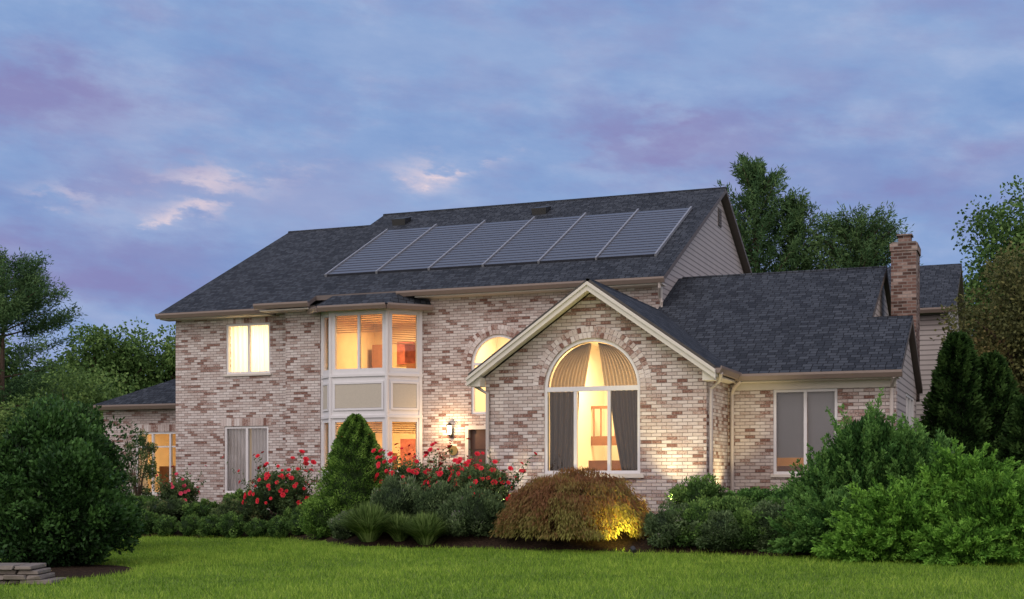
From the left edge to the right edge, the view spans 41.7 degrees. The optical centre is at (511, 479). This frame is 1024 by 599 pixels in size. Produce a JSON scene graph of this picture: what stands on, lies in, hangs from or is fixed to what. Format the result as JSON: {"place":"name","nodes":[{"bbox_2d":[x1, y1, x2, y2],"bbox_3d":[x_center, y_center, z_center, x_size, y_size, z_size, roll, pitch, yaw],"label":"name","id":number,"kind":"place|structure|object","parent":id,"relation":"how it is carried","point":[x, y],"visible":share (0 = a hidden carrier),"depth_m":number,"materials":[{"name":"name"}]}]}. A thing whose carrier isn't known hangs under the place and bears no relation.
{"place":"outdoors","nodes":[
{"label":"outdoors","id":0,"kind":"place"},
{"bbox_2d":[0,534,1023,598],"bbox_3d":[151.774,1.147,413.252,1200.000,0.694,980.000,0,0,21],"label":"ground","id":1,"kind":"structure","parent":0,"point":[560,594],"depth_m":18.13,"materials":[{"name":"green plant"}]},
{"bbox_2d":[0,401,15,439],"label":"ornamental tree","id":2,"kind":"object","parent":1,"relation":"on","point":[2,419],"visible":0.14,"depth_m":36.31,"materials":[{"name":"green plant"}]},
{"bbox_2d":[5,332,43,433],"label":"maple tree","id":3,"kind":"object","parent":1,"relation":"on","point":[7,370],"visible":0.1,"depth_m":57.79,"materials":[{"name":"green plant"}]},
{"bbox_2d":[0,247,91,437],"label":"pine tree","id":4,"kind":"object","parent":1,"relation":"on","point":[30,291],"visible":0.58,"depth_m":45.07,"materials":[{"name":"green plant"}]},
{"bbox_2d":[0,363,121,437],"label":"ornamental tree","id":5,"kind":"object","parent":1,"relation":"on","point":[85,397],"visible":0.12,"depth_m":42.19,"materials":[{"name":"green plant"}]},
{"bbox_2d":[5,361,139,415],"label":"maple tree","id":6,"kind":"object","parent":1,"relation":"on","point":[109,379],"visible":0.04,"depth_m":54.23,"materials":[{"name":"green plant"}]},
{"bbox_2d":[2,393,145,527],"bbox_3d":[-8.390,-0.120,25.331,2.697,3.036,2.830,0,0,21],"label":"dark shrub","id":7,"kind":"object","parent":1,"relation":"on","point":[96,424],"visible":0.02,"depth_m":25.30,"materials":[{"name":"green plant"}]},
{"bbox_2d":[43,564,131,578],"bbox_3d":[-7.366,1.348,19.557,3.555,0.052,3.800,0,0,21],"label":"mulch patch","id":8,"kind":"object","parent":1,"relation":"on","point":[80,571],"visible":0.4,"depth_m":19.76,"materials":[{"name":"brown soil"}]},
{"bbox_2d":[0,563,66,584],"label":"stone wall","id":9,"kind":"structure","parent":8,"relation":"on","point":[22,573],"depth_m":17.65,"materials":[{"name":"grey stone"}]},
{"bbox_2d":[0,399,148,566],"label":"dark holly","id":10,"kind":"object","parent":8,"relation":"on","point":[62,503],"visible":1,"depth_m":20.39,"materials":[{"name":"green plant"}]},
{"bbox_2d":[31,317,175,397],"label":"maple tree","id":11,"kind":"object","parent":1,"relation":"on","point":[125,356],"visible":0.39,"depth_m":59.41,"materials":[{"name":"green plant"}]},
{"bbox_2d":[131,323,175,390],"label":"maple tree","id":12,"kind":"object","parent":1,"relation":"on","point":[171,346],"visible":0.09,"depth_m":61.51,"materials":[{"name":"green plant"}]},
{"bbox_2d":[131,510,811,555],"bbox_3d":[-0.123,1.024,28.551,31.000,0.498,10.391,0,0,21],"label":"mulch bed","id":13,"kind":"object","parent":1,"relation":"on","point":[624,541],"visible":0.02,"depth_m":24.29,"materials":[{"name":"brown soil"}]},
{"bbox_2d":[121,428,159,496],"bbox_3d":[-9.380,-0.253,33.852,1.118,2.112,1.134,0,0,21],"label":"climbing shrub","id":14,"kind":"object","parent":13,"relation":"on","point":[137,489],"visible":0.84,"depth_m":33.77,"materials":[{"name":"green plant"}]},
{"bbox_2d":[128,492,158,515],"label":"cotoneaster shrub","id":15,"kind":"object","parent":13,"relation":"on","point":[142,500],"visible":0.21,"depth_m":30.85,"materials":[{"name":"green plant"}]},
{"bbox_2d":[136,509,158,534],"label":"boxwood shrub","id":16,"kind":"object","parent":13,"relation":"on","point":[150,517],"visible":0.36,"depth_m":29.56,"materials":[{"name":"green plant"}]},
{"bbox_2d":[141,495,189,520],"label":"cotoneaster shrub","id":17,"kind":"object","parent":13,"relation":"on","point":[172,507],"visible":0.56,"depth_m":30.26,"materials":[{"name":"green plant"}]},
{"bbox_2d":[152,514,179,535],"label":"boxwood shrub","id":18,"kind":"object","parent":13,"relation":"on","point":[164,525],"visible":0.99,"depth_m":29.34,"materials":[{"name":"green plant"}]},
{"bbox_2d":[143,464,206,504],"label":"rose bush","id":19,"kind":"object","parent":13,"relation":"on","point":[182,488],"visible":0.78,"depth_m":32.50,"materials":[{"name":"green plant"}]},
{"bbox_2d":[175,513,199,535],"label":"boxwood shrub","id":20,"kind":"object","parent":13,"relation":"on","point":[188,525],"visible":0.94,"depth_m":29.24,"materials":[{"name":"green plant"}]},
{"bbox_2d":[182,498,218,519],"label":"cotoneaster shrub","id":21,"kind":"object","parent":13,"relation":"on","point":[203,507],"visible":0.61,"depth_m":30.02,"materials":[{"name":"green plant"}]},
{"bbox_2d":[195,514,221,536],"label":"boxwood shrub","id":22,"kind":"object","parent":13,"relation":"on","point":[207,526],"visible":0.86,"depth_m":29.03,"materials":[{"name":"green plant"}]},
{"bbox_2d":[215,511,246,538],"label":"boxwood shrub","id":23,"kind":"object","parent":13,"relation":"on","point":[231,524],"visible":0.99,"depth_m":28.79,"materials":[{"name":"green plant"}]},
{"bbox_2d":[209,496,262,522],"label":"cotoneaster shrub","id":24,"kind":"object","parent":13,"relation":"on","point":[227,504],"visible":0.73,"depth_m":29.68,"materials":[{"name":"green plant"}]},
{"bbox_2d":[221,488,255,503],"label":"cotoneaster shrub","id":25,"kind":"object","parent":13,"relation":"on","point":[238,494],"visible":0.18,"depth_m":31.05,"materials":[{"name":"green plant"}]},
{"bbox_2d":[243,517,269,537],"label":"boxwood shrub","id":26,"kind":"object","parent":13,"relation":"on","point":[257,527],"visible":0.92,"depth_m":28.74,"materials":[{"name":"green plant"}]},
{"bbox_2d":[222,449,321,519],"bbox_3d":[-5.162,0.146,29.922,2.183,1.634,2.012,0,0,21],"label":"rose bush","id":27,"kind":"object","parent":13,"relation":"on","point":[273,492],"visible":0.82,"depth_m":29.54,"materials":[{"name":"green plant"}]},
{"bbox_2d":[267,514,290,538],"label":"boxwood shrub","id":28,"kind":"object","parent":13,"relation":"on","point":[277,528],"visible":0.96,"depth_m":28.50,"materials":[{"name":"green plant"}]},
{"bbox_2d":[283,503,305,519],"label":"cotoneaster shrub","id":29,"kind":"object","parent":13,"relation":"on","point":[288,512],"visible":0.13,"depth_m":28.93,"materials":[{"name":"green plant"}]},
{"bbox_2d":[284,513,306,534],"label":"boxwood shrub","id":30,"kind":"object","parent":13,"relation":"on","point":[294,529],"visible":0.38,"depth_m":28.32,"materials":[{"name":"green plant"}]},
{"bbox_2d":[295,491,348,538],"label":"boxwood shrub","id":31,"kind":"object","parent":13,"relation":"on","point":[318,512],"visible":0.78,"depth_m":27.16,"materials":[{"name":"green plant"}]},
{"bbox_2d":[326,509,356,539],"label":"lavender shrub","id":32,"kind":"object","parent":13,"relation":"on","point":[339,531],"visible":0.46,"depth_m":25.97,"materials":[{"name":"green plant"}]},
{"bbox_2d":[311,413,390,513],"bbox_3d":[-3.233,-0.255,27.944,1.931,2.289,1.898,0,0,21],"label":"dwarf spruce","id":33,"kind":"object","parent":13,"relation":"on","point":[347,479],"visible":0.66,"depth_m":27.53,"materials":[{"name":"green plant"}]},
{"bbox_2d":[323,500,404,541],"bbox_3d":[-2.681,0.755,25.277,1.797,0.813,1.785,0,0,21],"label":"liriope clump","id":34,"kind":"object","parent":13,"relation":"on","point":[361,520],"visible":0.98,"depth_m":24.98,"materials":[{"name":"green plant"}]},
{"bbox_2d":[371,510,413,541],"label":"liriope clump","id":35,"kind":"object","parent":13,"relation":"on","point":[396,535],"visible":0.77,"depth_m":24.95,"materials":[{"name":"green plant"}]},
{"bbox_2d":[369,473,419,519],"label":"lavender shrub","id":36,"kind":"object","parent":13,"relation":"on","point":[393,495],"visible":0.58,"depth_m":25.76,"materials":[{"name":"green plant"}]},
{"bbox_2d":[369,440,470,490],"bbox_3d":[-2.074,0.007,27.936,2.101,1.712,1.990,0,0,-40],"label":"rose bush","id":37,"kind":"object","parent":13,"relation":"on","point":[403,470],"visible":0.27,"depth_m":27.61,"materials":[{"name":"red plant"}]},
{"bbox_2d":[389,510,452,544],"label":"liriope clump","id":38,"kind":"object","parent":13,"relation":"on","point":[426,529],"visible":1,"depth_m":24.56,"materials":[{"name":"green plant"}]},
{"bbox_2d":[411,480,457,525],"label":"lavender shrub","id":39,"kind":"object","parent":13,"relation":"on","point":[430,499],"visible":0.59,"depth_m":25.39,"materials":[{"name":"green plant"}]},
{"bbox_2d":[408,438,485,492],"bbox_3d":[-1.206,-0.006,27.150,1.872,1.725,1.963,0,0,21],"label":"rose bush","id":40,"kind":"object","parent":13,"relation":"on","point":[441,474],"visible":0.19,"depth_m":26.95,"materials":[{"name":"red plant"}]},
{"bbox_2d":[436,480,505,538],"bbox_3d":[-0.709,0.556,25.017,1.326,1.099,1.316,0,0,-29],"label":"lavender shrub","id":41,"kind":"object","parent":13,"relation":"on","point":[470,513],"visible":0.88,"depth_m":24.70,"materials":[{"name":"green plant"}]},
{"bbox_2d":[439,452,536,505],"bbox_3d":[-0.490,0.066,25.914,1.573,1.597,1.712,0,0,-24],"label":"rose bush","id":42,"kind":"object","parent":13,"relation":"on","point":[487,476],"visible":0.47,"depth_m":25.62,"materials":[{"name":"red plant"}]},
{"bbox_2d":[489,466,653,541],"bbox_3d":[1.156,0.422,24.534,3.189,1.398,2.916,0,0,21],"label":"weeping maple","id":43,"kind":"object","parent":13,"relation":"on","point":[568,504],"visible":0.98,"depth_m":23.74,"materials":[{"name":"brown plant"}]},
{"bbox_2d":[642,500,694,548],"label":"cotoneaster shrub","id":44,"kind":"object","parent":13,"relation":"on","point":[662,530],"visible":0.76,"depth_m":23.07,"materials":[{"name":"green plant"}]},
{"bbox_2d":[665,498,716,548],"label":"cotoneaster shrub","id":45,"kind":"object","parent":13,"relation":"on","point":[700,510],"visible":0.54,"depth_m":22.93,"materials":[{"name":"green plant"}]},
{"bbox_2d":[664,472,735,508],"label":"holly shrub","id":46,"kind":"object","parent":13,"relation":"on","point":[697,487],"visible":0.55,"depth_m":24.12,"materials":[{"name":"green plant"}]},
{"bbox_2d":[689,509,744,551],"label":"cotoneaster shrub","id":47,"kind":"object","parent":13,"relation":"on","point":[716,534],"visible":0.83,"depth_m":22.54,"materials":[{"name":"green plant"}]},
{"bbox_2d":[708,495,758,512],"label":"holly shrub","id":48,"kind":"object","parent":13,"relation":"on","point":[728,503],"visible":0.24,"depth_m":23.15,"materials":[{"name":"green plant"}]},
{"bbox_2d":[726,507,767,549],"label":"cotoneaster shrub","id":49,"kind":"object","parent":13,"relation":"on","point":[746,519],"visible":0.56,"depth_m":22.34,"materials":[{"name":"green plant"}]},
{"bbox_2d":[723,484,780,503],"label":"holly shrub","id":50,"kind":"object","parent":13,"relation":"on","point":[756,493],"visible":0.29,"depth_m":23.95,"materials":[{"name":"green plant"}]},
{"bbox_2d":[748,498,793,549],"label":"cotoneaster shrub","id":51,"kind":"object","parent":13,"relation":"on","point":[770,510],"visible":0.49,"depth_m":22.31,"materials":[{"name":"green plant"}]},
{"bbox_2d":[761,478,801,507],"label":"holly shrub","id":52,"kind":"object","parent":13,"relation":"on","point":[780,493],"visible":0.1,"depth_m":23.27,"materials":[{"name":"green plant"}]},
{"bbox_2d":[765,505,817,553],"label":"cotoneaster shrub","id":53,"kind":"object","parent":13,"relation":"on","point":[779,519],"visible":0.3,"depth_m":21.90,"materials":[{"name":"green plant"}]},
{"bbox_2d":[776,434,849,508],"bbox_3d":[5.364,0.066,22.729,1.661,1.752,1.516,0,0,-29],"label":"upright juniper","id":54,"kind":"object","parent":13,"relation":"on","point":[796,489],"visible":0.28,"depth_m":22.56,"materials":[{"name":"green plant"}]},
{"bbox_2d":[759,484,867,553],"bbox_3d":[5.107,0.657,21.877,2.267,1.190,1.755,0,0,21],"label":"spreading juniper","id":55,"kind":"object","parent":13,"relation":"on","point":[818,513],"visible":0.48,"depth_m":21.62,"materials":[{"name":"green plant"}]},
{"bbox_2d":[807,387,928,501],"bbox_3d":[6.035,-0.356,22.680,2.511,2.416,2.209,0,0,21],"label":"upright juniper","id":56,"kind":"object","parent":13,"relation":"on","point":[863,447],"visible":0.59,"depth_m":22.19,"materials":[{"name":"green plant"}]},
{"bbox_2d":[869,416,965,490],"bbox_3d":[6.794,-0.120,22.384,2.023,1.901,1.778,0,0,-7],"label":"upright juniper","id":57,"kind":"object","parent":13,"relation":"on","point":[924,450],"visible":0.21,"depth_m":22.03,"materials":[{"name":"green plant"}]},
{"bbox_2d":[895,438,1023,507],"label":"spreading juniper","id":58,"kind":"object","parent":13,"relation":"on","point":[958,467],"visible":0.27,"depth_m":21.21,"materials":[{"name":"green plant"}]},
{"bbox_2d":[88,187,965,517],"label":"brick house","id":59,"kind":"structure","parent":1,"relation":"on","point":[652,347],"depth_m":32.81,"materials":[{"name":"beige brick"}]},
{"bbox_2d":[134,432,175,495],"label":"window","id":60,"kind":"structure","parent":59,"relation":"in","point":[163,470],"depth_m":38.56,"materials":[{"name":"white glass"}]},
{"bbox_2d":[222,426,267,494],"bbox_3d":[-6.903,-0.500,35.118,1.430,1.800,0.250,0,0,21],"label":"window","id":61,"kind":"structure","parent":59,"relation":"in","point":[237,438],"depth_m":35.28,"materials":[{"name":"grey glass"}]},
{"bbox_2d":[223,322,271,376],"bbox_3d":[-6.851,-3.395,35.114,1.430,1.370,0.280,0,0,21],"label":"window","id":62,"kind":"structure","parent":59,"relation":"in","point":[250,342],"depth_m":35.20,"materials":[{"name":"white glass"}]},
{"bbox_2d":[323,315,328,372],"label":"window","id":63,"kind":"structure","parent":59,"relation":"in","point":[325,318],"depth_m":33.87,"materials":[{"name":"white glass"}]},
{"bbox_2d":[323,421,328,468],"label":"window","id":64,"kind":"structure","parent":59,"relation":"in","point":[324,422],"depth_m":33.87,"materials":[{"name":"white glass"}]},
{"bbox_2d":[333,312,383,370],"bbox_3d":[-3.761,-3.410,33.207,1.410,1.420,0.140,0,0,21],"label":"window","id":65,"kind":"structure","parent":59,"relation":"in","point":[358,315],"depth_m":33.18,"materials":[{"name":"white glass"}]},
{"bbox_2d":[333,419,383,449],"bbox_3d":[-3.761,-0.840,33.207,1.410,1.280,0.140,0,0,21],"label":"window","id":66,"kind":"structure","parent":59,"relation":"in","point":[335,422],"depth_m":33.12,"materials":[{"name":"white glass"}]},
{"bbox_2d":[390,312,418,370],"bbox_3d":[-2.668,-3.410,33.105,0.745,1.420,0.140,0,0,-24],"label":"window","id":67,"kind":"structure","parent":59,"relation":"in","point":[391,313],"depth_m":33.15,"materials":[{"name":"white glass"}]},
{"bbox_2d":[390,419,418,471],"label":"window","id":68,"kind":"structure","parent":59,"relation":"in","point":[417,421],"depth_m":33.15,"materials":[{"name":"white glass"}]},
{"bbox_2d":[470,429,485,467],"bbox_3d":[-0.302,-0.285,32.627,1.520,1.890,0.080,0,0,21],"label":"door","id":69,"kind":"structure","parent":59,"relation":"in","point":[477,438],"depth_m":32.79,"materials":[{"name":"brown wood"}]},
{"bbox_2d":[462,325,519,413],"bbox_3d":[-0.321,-2.675,32.548,1.860,2.150,0.141,0,0,21],"label":"window","id":70,"kind":"structure","parent":59,"relation":"in","point":[482,332],"depth_m":32.68,"materials":[{"name":"white glass"}]},
{"bbox_2d":[533,326,651,477],"bbox_3d":[1.568,-1.500,25.971,2.400,2.919,0.320,0,0,21],"label":"window","id":71,"kind":"structure","parent":59,"relation":"in","point":[620,373],"depth_m":25.99,"materials":[{"name":"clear glass"}]},
{"bbox_2d":[770,388,836,476],"bbox_3d":[5.757,-0.915,26.346,1.340,1.730,0.250,0,0,21],"label":"window","id":72,"kind":"structure","parent":59,"relation":"in","point":[800,418],"depth_m":26.48,"materials":[{"name":"grey glass"}]},
{"bbox_2d":[906,393,913,428],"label":"window","id":73,"kind":"structure","parent":59,"relation":"in","point":[909,400],"depth_m":28.96,"materials":[{"name":"white glass"}]},
{"bbox_2d":[630,546,636,553],"bbox_3d":[2.072,1.229,22.873,0.095,0.217,0.130,0,0,-24],"label":"garden spotlight","id":74,"kind":"object","parent":1,"relation":"on","point":[633,549],"visible":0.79,"depth_m":22.84,"materials":[{"name":"black metal"}]},
{"bbox_2d":[714,151,819,272],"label":"pine tree","id":75,"kind":"object","parent":1,"relation":"on","point":[754,202],"visible":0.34,"depth_m":54.39,"materials":[{"name":"green plant"}]},
{"bbox_2d":[755,187,838,272],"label":"pine tree","id":76,"kind":"object","parent":1,"relation":"on","point":[802,205],"visible":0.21,"depth_m":54.84,"materials":[{"name":"green plant"}]},
{"bbox_2d":[797,201,922,269],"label":"cedar tree","id":77,"kind":"object","parent":1,"relation":"on","point":[862,247],"visible":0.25,"depth_m":53.91,"materials":[{"name":"green plant"}]},
{"bbox_2d":[810,511,909,561],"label":"spreading juniper","id":78,"kind":"object","parent":1,"relation":"on","point":[843,538],"visible":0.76,"depth_m":20.67,"materials":[{"name":"green plant"}]},
{"bbox_2d":[811,471,973,561],"bbox_3d":[6.274,0.564,21.141,3.157,1.426,2.298,0,0,21],"label":"spreading juniper","id":79,"kind":"object","parent":1,"relation":"on","point":[898,508],"visible":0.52,"depth_m":20.72,"materials":[{"name":"green plant"}]},
{"bbox_2d":[919,330,998,458],"bbox_3d":[10.033,-1.276,30.171,2.072,4.205,2.137,0,0,21],"label":"arborvitae","id":80,"kind":"object","parent":1,"relation":"on","point":[953,396],"visible":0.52,"depth_m":29.77,"materials":[{"name":"green plant"}]},
{"bbox_2d":[903,514,1023,566],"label":"spreading juniper","id":81,"kind":"object","parent":1,"relation":"on","point":[962,542],"visible":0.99,"depth_m":19.83,"materials":[{"name":"green plant"}]},
{"bbox_2d":[921,465,1023,563],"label":"spreading juniper","id":82,"kind":"object","parent":1,"relation":"on","point":[1001,500],"visible":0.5,"depth_m":20.26,"materials":[{"name":"green plant"}]},
{"bbox_2d":[930,240,1023,394],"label":"dogwood tree","id":83,"kind":"object","parent":1,"relation":"on","point":[1000,337],"visible":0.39,"depth_m":32.22,"materials":[{"name":"green plant"}]},
{"bbox_2d":[951,175,1023,356],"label":"oak tree","id":84,"kind":"object","parent":1,"relation":"on","point":[1006,231],"visible":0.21,"depth_m":48.77,"materials":[{"name":"green plant"}]},
{"bbox_2d":[973,350,1021,461],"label":"arborvitae","id":85,"kind":"object","parent":1,"relation":"on","point":[1002,395],"visible":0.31,"depth_m":29.78,"materials":[{"name":"green plant"}]},
{"bbox_2d":[992,394,1023,473],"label":"arborvitae","id":86,"kind":"object","parent":1,"relation":"on","point":[1010,441],"visible":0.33,"depth_m":29.05,"materials":[{"name":"green plant"}]},
{"bbox_2d":[0,0,1023,380],"label":"sky","id":87,"kind":"structure","parent":0,"point":[150,149],"materials":[{"name":"blue"}]}
]}

